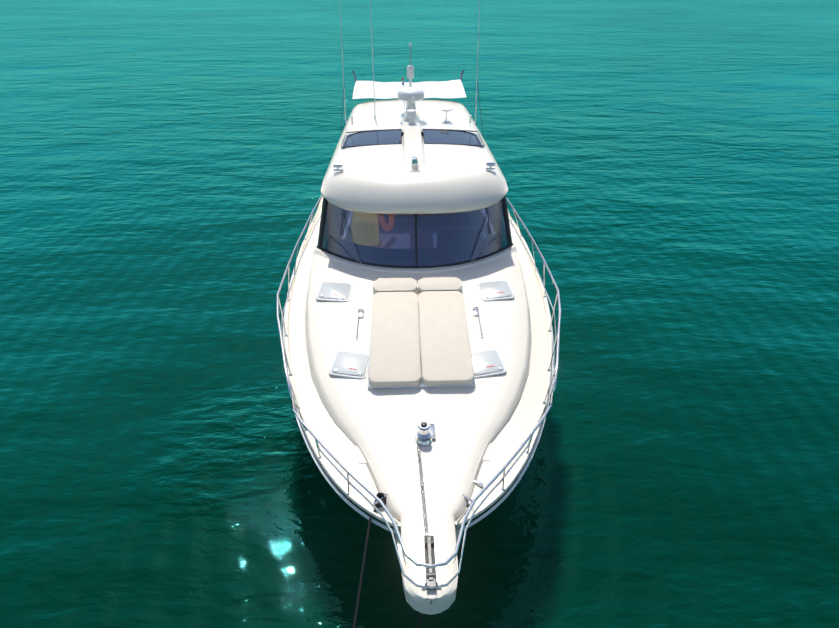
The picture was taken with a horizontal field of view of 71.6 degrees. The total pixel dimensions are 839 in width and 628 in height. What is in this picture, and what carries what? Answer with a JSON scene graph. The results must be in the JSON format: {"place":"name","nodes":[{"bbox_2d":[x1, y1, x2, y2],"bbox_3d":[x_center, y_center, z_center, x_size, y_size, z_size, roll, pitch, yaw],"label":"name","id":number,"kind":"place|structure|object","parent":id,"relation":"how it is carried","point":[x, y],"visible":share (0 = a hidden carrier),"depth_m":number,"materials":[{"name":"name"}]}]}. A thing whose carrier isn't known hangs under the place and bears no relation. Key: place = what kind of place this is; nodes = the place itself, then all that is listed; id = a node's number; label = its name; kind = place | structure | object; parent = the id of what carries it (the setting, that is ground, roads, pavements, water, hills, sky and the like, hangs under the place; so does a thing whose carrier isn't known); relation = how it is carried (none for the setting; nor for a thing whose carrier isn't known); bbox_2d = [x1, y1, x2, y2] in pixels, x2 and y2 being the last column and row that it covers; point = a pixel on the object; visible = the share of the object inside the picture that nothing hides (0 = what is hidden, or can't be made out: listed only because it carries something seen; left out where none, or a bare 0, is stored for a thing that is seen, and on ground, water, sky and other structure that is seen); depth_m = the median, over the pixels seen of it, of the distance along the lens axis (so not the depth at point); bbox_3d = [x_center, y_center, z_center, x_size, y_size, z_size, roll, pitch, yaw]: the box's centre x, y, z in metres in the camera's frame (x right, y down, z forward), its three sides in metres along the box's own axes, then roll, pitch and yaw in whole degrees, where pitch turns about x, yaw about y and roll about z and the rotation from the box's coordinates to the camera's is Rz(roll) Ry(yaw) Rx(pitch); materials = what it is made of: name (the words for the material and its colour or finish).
{"place":"outdoors","nodes":[
{"label":"outdoors","id":0,"kind":"place"},
{"bbox_2d":[0,0,838,627],"bbox_3d":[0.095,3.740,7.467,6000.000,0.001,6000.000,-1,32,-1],"label":"sea","id":1,"kind":"structure","parent":0,"point":[670,170],"depth_m":13.77,"materials":[{"name":"liquid"}]},
{"bbox_2d":[283,270,553,533],"bbox_3d":[-0.134,-0.872,13.418,4.736,2.415,15.017,-1,32,-1],"label":"hull","id":2,"kind":"object","parent":1,"relation":"on","point":[383,526],"visible":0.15,"depth_m":7.31,"materials":[{"name":"white plastic"}]},
{"bbox_2d":[284,197,551,614],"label":"deck","id":3,"kind":"structure","parent":2,"relation":"on","point":[343,417],"depth_m":8.05,"materials":[{"name":"white plastic"}]},
{"bbox_2d":[316,207,513,627],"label":"deck gear","id":4,"kind":"object","parent":3,"relation":"on","point":[486,363],"visible":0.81,"depth_m":8.46,"materials":[{"name":"white metal"}]},
{"bbox_2d":[313,118,516,272],"bbox_3d":[-0.148,-2.479,12.975,3.832,2.110,6.660,-1,32,-1],"label":"cabin","id":5,"kind":"object","parent":3,"relation":"on","point":[415,243],"visible":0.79,"depth_m":10.39,"materials":[{"name":"glass"}]},
{"bbox_2d":[321,99,507,213],"bbox_3d":[-0.165,-3.719,12.660,3.349,0.666,6.680,-1,32,-1],"label":"hardtop","id":6,"kind":"object","parent":5,"relation":"on","point":[380,173],"visible":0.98,"depth_m":10.72,"materials":[{"name":"white plastic"}]},
{"bbox_2d":[333,0,494,170],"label":"roof equipment","id":7,"kind":"object","parent":6,"relation":"on","point":[410,93],"visible":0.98,"depth_m":15.40,"materials":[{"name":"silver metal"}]},
{"bbox_2d":[276,195,560,588],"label":"guard rails","id":8,"kind":"object","parent":3,"relation":"on","point":[553,381],"visible":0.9,"depth_m":7.45,"materials":[{"name":"silver metal"}]},
{"bbox_2d":[367,277,475,387],"bbox_3d":[-0.003,0.211,9.031,1.530,0.153,2.320,-1,42,-1],"label":"sunpad","id":9,"kind":"object","parent":3,"relation":"on","point":[419,334],"visible":1,"depth_m":8.82,"materials":[{"name":"beige fabric"}]}
]}

